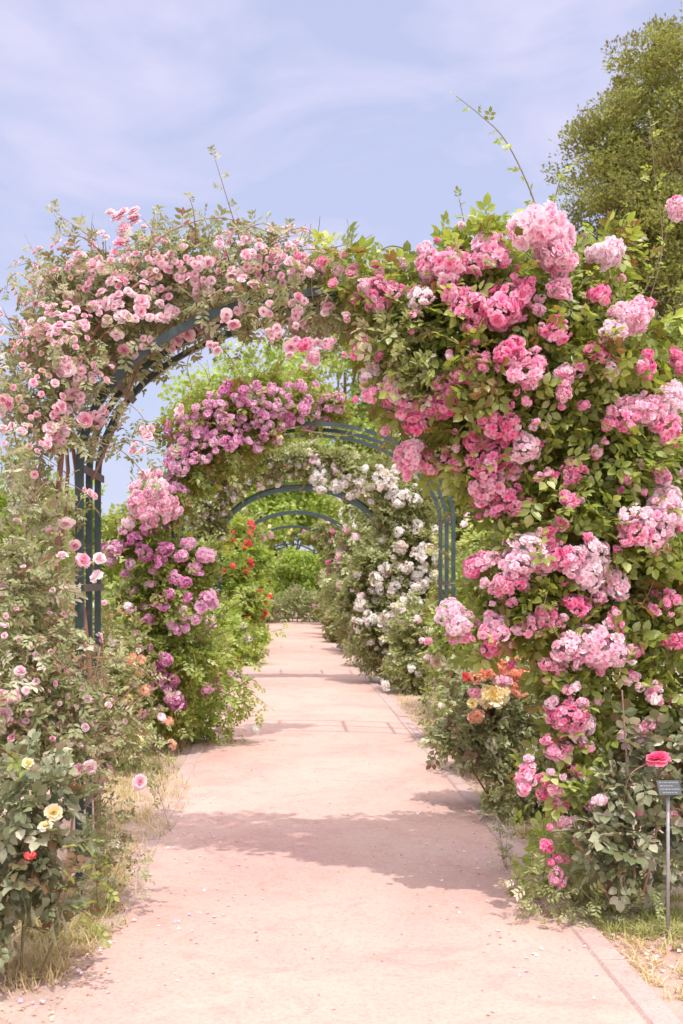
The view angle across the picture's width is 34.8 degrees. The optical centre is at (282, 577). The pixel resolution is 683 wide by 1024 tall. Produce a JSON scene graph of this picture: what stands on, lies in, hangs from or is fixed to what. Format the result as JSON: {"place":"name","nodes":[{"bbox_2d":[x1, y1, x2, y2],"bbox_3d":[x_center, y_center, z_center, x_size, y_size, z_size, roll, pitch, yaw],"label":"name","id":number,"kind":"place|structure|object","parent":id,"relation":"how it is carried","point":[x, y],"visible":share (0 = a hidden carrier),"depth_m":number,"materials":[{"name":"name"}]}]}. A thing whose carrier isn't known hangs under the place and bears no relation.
{"place":"outdoors","nodes":[
{"label":"outdoors","id":0,"kind":"place"},
{"bbox_2d":[0,588,682,1023],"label":"ground","id":1,"kind":"structure","parent":0,"point":[12,1006],"depth_m":4.79,"materials":[{"name":"soil"}]},
{"bbox_2d":[0,438,85,595],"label":"deciduous tree","id":2,"kind":"object","parent":1,"relation":"on","point":[3,503],"visible":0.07,"depth_m":26.30,"materials":[{"name":"green plant"}]},
{"bbox_2d":[0,728,119,982],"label":"rose bush","id":3,"kind":"object","parent":1,"relation":"on","point":[30,868],"visible":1,"depth_m":4.22,"materials":[{"name":"green plant"}]},
{"bbox_2d":[0,484,142,767],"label":"rose bush","id":4,"kind":"object","parent":1,"relation":"on","point":[127,606],"visible":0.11,"depth_m":9.66,"materials":[{"name":"green plant"}]},
{"bbox_2d":[16,574,129,604],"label":"hedge","id":5,"kind":"object","parent":1,"relation":"on","point":[114,583],"depth_m":23.99,"materials":[{"name":"green plant"}]},
{"bbox_2d":[12,590,148,715],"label":"rose bush","id":6,"kind":"object","parent":1,"relation":"on","point":[115,626],"visible":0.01,"depth_m":12.07,"materials":[{"name":"green plant"}]},
{"bbox_2d":[5,576,176,777],"bbox_3d":[-1.562,0.814,9.212,1.643,1.665,1.084,0,0,39],"label":"rose bush","id":7,"kind":"object","parent":1,"relation":"on","point":[127,676],"visible":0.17,"depth_m":9.01,"materials":[{"name":"green plant"}]},
{"bbox_2d":[0,521,186,920],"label":"rose bush","id":8,"kind":"object","parent":1,"relation":"on","point":[33,668],"visible":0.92,"depth_m":4.94,"materials":[{"name":"green plant"}]},
{"bbox_2d":[57,771,155,914],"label":"bush","id":9,"kind":"object","parent":1,"relation":"on","point":[101,821],"visible":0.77,"depth_m":5.18,"materials":[{"name":"green plant"}]},
{"bbox_2d":[61,480,164,601],"bbox_3d":[-5.221,-0.498,30.141,4.452,4.400,3.334,0,0,0],"label":"deciduous tree","id":10,"kind":"object","parent":1,"relation":"on","point":[107,571],"visible":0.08,"depth_m":29.34,"materials":[{"name":"green plant"}]},
{"bbox_2d":[93,590,142,635],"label":"rose bush","id":11,"kind":"object","parent":1,"relation":"on","point":[110,602],"visible":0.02,"depth_m":16.05,"materials":[{"name":"green plant"}]},
{"bbox_2d":[101,501,196,580],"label":"deciduous tree","id":12,"kind":"object","parent":1,"relation":"on","point":[123,506],"visible":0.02,"depth_m":58.50,"materials":[{"name":"green plant"}]},
{"bbox_2d":[97,629,258,931],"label":"kerb","id":13,"kind":"structure","parent":1,"relation":"on","point":[187,767],"depth_m":6.89,"materials":[{"name":"concrete"}]},
{"bbox_2d":[0,144,369,899],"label":"climbing rose","id":14,"kind":"object","parent":1,"relation":"on","point":[108,312],"visible":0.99,"depth_m":5.43,"materials":[{"name":"pink plant"}]},
{"bbox_2d":[133,599,241,711],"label":"rose bush","id":15,"kind":"object","parent":1,"relation":"on","point":[229,663],"visible":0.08,"depth_m":13.06,"materials":[{"name":"green plant"}]},
{"bbox_2d":[125,467,277,576],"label":"deciduous tree","id":16,"kind":"object","parent":1,"relation":"on","point":[245,508],"visible":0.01,"depth_m":43.88,"materials":[{"name":"green plant"}]},
{"bbox_2d":[146,586,292,745],"bbox_3d":[-0.757,0.864,10.405,1.134,1.591,1.344,0,0,-36],"label":"rose bush","id":17,"kind":"object","parent":1,"relation":"on","point":[206,730],"visible":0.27,"depth_m":10.33,"materials":[{"name":"green plant"}]},
{"bbox_2d":[186,587,253,685],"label":"rose bush","id":18,"kind":"object","parent":1,"relation":"on","point":[237,633],"visible":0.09,"depth_m":16.03,"materials":[{"name":"green plant"}]},
{"bbox_2d":[187,524,272,630],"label":"rose bush","id":19,"kind":"object","parent":1,"relation":"on","point":[237,568],"visible":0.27,"depth_m":22.37,"materials":[{"name":"green plant"}]},
{"bbox_2d":[101,349,366,751],"bbox_3d":[-0.459,-0.244,10.048,2.567,3.823,1.109,0,0,-14],"label":"climbing rose","id":20,"kind":"object","parent":1,"relation":"on","point":[229,421],"visible":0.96,"depth_m":9.80,"materials":[{"name":"pink plant"}]},
{"bbox_2d":[157,337,342,546],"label":"deciduous tree","id":21,"kind":"object","parent":1,"relation":"on","point":[257,507],"visible":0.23,"depth_m":49.12,"materials":[{"name":"green plant"}]},
{"bbox_2d":[227,601,273,665],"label":"rose bush","id":22,"kind":"object","parent":1,"relation":"on","point":[255,656],"visible":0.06,"depth_m":19.94,"materials":[{"name":"green plant"}]},
{"bbox_2d":[222,511,281,611],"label":"climbing rose","id":23,"kind":"object","parent":1,"relation":"on","point":[260,556],"visible":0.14,"depth_m":23.30,"materials":[{"name":"green plant"}]},
{"bbox_2d":[243,520,273,624],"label":"climbing rose","id":24,"kind":"object","parent":1,"relation":"on","point":[260,537],"visible":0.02,"depth_m":29.97,"materials":[{"name":"green plant"}]},
{"bbox_2d":[251,612,269,630],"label":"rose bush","id":25,"kind":"object","parent":1,"relation":"on","point":[264,626],"depth_m":26.15,"materials":[{"name":"green plant"}]},
{"bbox_2d":[261,569,273,628],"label":"rose bush","id":26,"kind":"object","parent":1,"relation":"on","point":[268,611],"visible":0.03,"depth_m":33.41,"materials":[{"name":"green plant"}]},
{"bbox_2d":[185,437,356,609],"bbox_3d":[-0.369,-0.242,16.488,3.037,3.889,0.860,0,0,0],"label":"climbing rose","id":27,"kind":"object","parent":1,"relation":"on","point":[301,460],"visible":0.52,"depth_m":16.35,"materials":[{"name":"green plant"}]},
{"bbox_2d":[259,518,298,588],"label":"climbing rose","id":28,"kind":"object","parent":1,"relation":"on","point":[280,534],"visible":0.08,"depth_m":36.90,"materials":[{"name":"green plant"}]},
{"bbox_2d":[264,582,319,622],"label":"hedge","id":29,"kind":"object","parent":1,"relation":"on","point":[291,602],"visible":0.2,"depth_m":39.09,"materials":[{"name":"green plant"}]},
{"bbox_2d":[258,525,325,535],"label":"metal arch","id":30,"kind":"structure","parent":1,"relation":"on","point":[293,526],"depth_m":30.18,"materials":[{"name":"teal paint"}]},
{"bbox_2d":[243,510,342,532],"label":"metal arch","id":31,"kind":"structure","parent":1,"relation":"on","point":[309,513],"depth_m":24.00,"materials":[{"name":"teal paint"}]},
{"bbox_2d":[269,543,316,554],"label":"metal arch","id":32,"kind":"structure","parent":1,"relation":"on","point":[294,544],"depth_m":45.98,"materials":[{"name":"teal paint"}]},
{"bbox_2d":[268,545,321,618],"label":"deciduous tree","id":33,"kind":"object","parent":1,"relation":"on","point":[302,567],"visible":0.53,"depth_m":42.46,"materials":[{"name":"green plant"}]},
{"bbox_2d":[216,484,382,677],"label":"metal arch","id":34,"kind":"structure","parent":1,"relation":"on","point":[356,502],"depth_m":17.41,"materials":[{"name":"teal paint"}]},
{"bbox_2d":[252,479,355,610],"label":"deciduous tree","id":35,"kind":"object","parent":1,"relation":"on","point":[332,510],"visible":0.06,"depth_m":50.77,"materials":[{"name":"green plant"}]},
{"bbox_2d":[171,422,455,748],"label":"metal arch","id":36,"kind":"structure","parent":1,"relation":"on","point":[440,522],"depth_m":10.61,"materials":[{"name":"teal paint"}]},
{"bbox_2d":[298,526,335,624],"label":"climbing rose","id":37,"kind":"object","parent":1,"relation":"on","point":[306,536],"visible":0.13,"depth_m":36.81,"materials":[{"name":"green plant"}]},
{"bbox_2d":[310,567,338,618],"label":"rose bush","id":38,"kind":"object","parent":1,"relation":"on","point":[330,591],"visible":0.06,"depth_m":28.59,"materials":[{"name":"green plant"}]},
{"bbox_2d":[317,564,335,626],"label":"rose bush","id":39,"kind":"object","parent":1,"relation":"on","point":[320,582],"depth_m":34.34,"materials":[{"name":"green plant"}]},
{"bbox_2d":[311,513,343,616],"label":"climbing rose","id":40,"kind":"object","parent":1,"relation":"on","point":[330,537],"visible":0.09,"depth_m":30.03,"materials":[{"name":"green plant"}]},
{"bbox_2d":[321,598,342,642],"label":"rose bush","id":41,"kind":"object","parent":1,"relation":"on","point":[329,616],"visible":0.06,"depth_m":26.86,"materials":[{"name":"green plant"}]},
{"bbox_2d":[75,287,603,894],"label":"metal arch","id":42,"kind":"structure","parent":1,"relation":"on","point":[83,469],"depth_m":5.75,"materials":[{"name":"teal paint"}]},
{"bbox_2d":[283,334,398,525],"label":"deciduous tree","id":43,"kind":"object","parent":1,"relation":"on","point":[362,418],"visible":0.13,"depth_m":53.41,"materials":[{"name":"green plant"}]},
{"bbox_2d":[0,690,682,997],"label":"dry grass","id":44,"kind":"structure","parent":1,"relation":"on","point":[39,956],"depth_m":5.47,"materials":[{"name":"beige plant"}]},
{"bbox_2d":[16,746,682,952],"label":"green grass","id":45,"kind":"structure","parent":1,"relation":"on","point":[677,915],"depth_m":5.02,"materials":[{"name":"green plant"}]},
{"bbox_2d":[336,569,368,650],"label":"rose bush","id":46,"kind":"object","parent":1,"relation":"on","point":[344,609],"depth_m":22.55,"materials":[{"name":"green plant"}]},
{"bbox_2d":[327,517,378,650],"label":"climbing rose","id":47,"kind":"object","parent":1,"relation":"on","point":[351,536],"visible":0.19,"depth_m":23.38,"materials":[{"name":"green plant"}]},
{"bbox_2d":[28,851,682,1004],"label":"straw litter","id":48,"kind":"object","parent":1,"relation":"on","point":[637,942],"visible":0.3,"depth_m":4.64,"materials":[{"name":"beige plant"}]},
{"bbox_2d":[308,447,471,684],"bbox_3d":[1.664,-0.167,16.321,2.589,3.775,1.495,0,0,0],"label":"climbing rose","id":49,"kind":"object","parent":1,"relation":"on","point":[394,563],"visible":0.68,"depth_m":16.29,"materials":[{"name":"white plant"}]},
{"bbox_2d":[341,585,443,665],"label":"rose bush","id":50,"kind":"object","parent":1,"relation":"on","point":[348,651],"depth_m":19.65,"materials":[{"name":"green plant"}]},
{"bbox_2d":[342,459,465,548],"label":"deciduous tree","id":51,"kind":"object","parent":1,"relation":"on","point":[360,517],"visible":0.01,"depth_m":42.56,"materials":[{"name":"green plant"}]},
{"bbox_2d":[370,590,443,695],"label":"rose bush","id":52,"kind":"object","parent":1,"relation":"on","point":[404,666],"visible":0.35,"depth_m":15.00,"materials":[{"name":"green plant"}]},
{"bbox_2d":[361,424,483,553],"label":"deciduous tree","id":53,"kind":"object","parent":1,"relation":"on","point":[397,434],"visible":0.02,"depth_m":47.12,"materials":[{"name":"green plant"}]},
{"bbox_2d":[417,627,458,720],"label":"rose bush","id":54,"kind":"object","parent":1,"relation":"on","point":[426,657],"visible":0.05,"depth_m":12.32,"materials":[{"name":"green plant"}]},
{"bbox_2d":[419,444,492,552],"bbox_3d":[9.304,-3.451,40.200,9.666,10.308,9.971,0,0,0],"label":"deciduous tree","id":55,"kind":"object","parent":1,"relation":"on","point":[474,522],"visible":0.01,"depth_m":39.16,"materials":[{"name":"green plant"}]},
{"bbox_2d":[283,91,682,889],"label":"climbing rose","id":56,"kind":"object","parent":1,"relation":"on","point":[485,399],"visible":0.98,"depth_m":5.13,"materials":[{"name":"pink plant"}]},
{"bbox_2d":[418,644,549,809],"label":"rose bush","id":57,"kind":"object","parent":1,"relation":"on","point":[490,705],"visible":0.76,"depth_m":7.44,"materials":[{"name":"green plant"}]},
{"bbox_2d":[416,587,574,733],"bbox_3d":[2.080,0.839,10.384,1.633,1.728,1.391,0,0,0],"label":"rose bush","id":58,"kind":"object","parent":1,"relation":"on","point":[437,654],"visible":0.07,"depth_m":10.39,"materials":[{"name":"green plant"}]},
{"bbox_2d":[319,621,682,1023],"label":"kerb","id":59,"kind":"structure","parent":1,"relation":"on","point":[648,1004],"depth_m":4.81,"materials":[{"name":"concrete"}]},
{"bbox_2d":[485,807,530,869],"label":"seedling","id":60,"kind":"object","parent":59,"relation":"on","point":[501,847],"visible":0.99,"depth_m":5.93,"materials":[{"name":"grey plant"}]},
{"bbox_2d":[411,512,612,684],"bbox_3d":[2.825,0.292,12.863,2.550,2.791,2.122,0,0,0],"label":"rose bush","id":61,"kind":"object","parent":1,"relation":"on","point":[465,541],"visible":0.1,"depth_m":12.95,"materials":[{"name":"green plant"}]},
{"bbox_2d":[431,643,613,782],"bbox_3d":[2.044,1.064,8.662,1.636,1.203,1.365,0,0,0],"label":"rose bush","id":62,"kind":"object","parent":1,"relation":"on","point":[440,705],"visible":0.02,"depth_m":8.95,"materials":[{"name":"green plant"}]},
{"bbox_2d":[505,808,588,899],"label":"seedling","id":63,"kind":"object","parent":1,"relation":"on","point":[544,833],"visible":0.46,"depth_m":5.54,"materials":[{"name":"green plant"}]},
{"bbox_2d":[476,678,635,823],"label":"rose bush","id":64,"kind":"object","parent":1,"relation":"on","point":[520,804],"visible":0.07,"depth_m":7.15,"materials":[{"name":"green plant"}]},
{"bbox_2d":[493,826,682,929],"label":"weed","id":65,"kind":"object","parent":1,"relation":"on","point":[592,905],"visible":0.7,"depth_m":5.05,"materials":[{"name":"green plant"}]},
{"bbox_2d":[528,2,682,523],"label":"deciduous tree","id":66,"kind":"object","parent":1,"relation":"on","point":[616,166],"visible":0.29,"depth_m":20.75,"materials":[{"name":"green plant"}]},
{"bbox_2d":[551,695,682,912],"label":"rose bush","id":67,"kind":"object","parent":1,"relation":"on","point":[612,815],"visible":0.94,"depth_m":4.98,"materials":[{"name":"green plant"}]},
{"bbox_2d":[656,780,681,940],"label":"plant label","id":68,"kind":"object","parent":1,"relation":"on","point":[667,788],"visible":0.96,"depth_m":4.79,"materials":[{"name":"metal"}]},
{"bbox_2d":[0,0,682,552],"label":"sky","id":69,"kind":"structure","parent":0,"point":[333,112],"materials":[{"name":"blue"}]},
{"bbox_2d":[48,621,647,1023],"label":"path","id":70,"kind":"structure","parent":0,"point":[318,692],"depth_m":5.35,"materials":[{"name":"beige concrete"}]},
{"bbox_2d":[0,743,680,1023],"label":"fallen leaves","id":71,"kind":"object","parent":70,"relation":"on","point":[52,1011],"visible":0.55,"depth_m":4.81,"materials":[{"name":"beige plant"}]},
{"bbox_2d":[15,795,680,1007],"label":"fallen petals","id":72,"kind":"object","parent":70,"relation":"on","point":[204,890],"visible":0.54,"depth_m":4.93,"materials":[{"name":"pink plant"}]}
]}

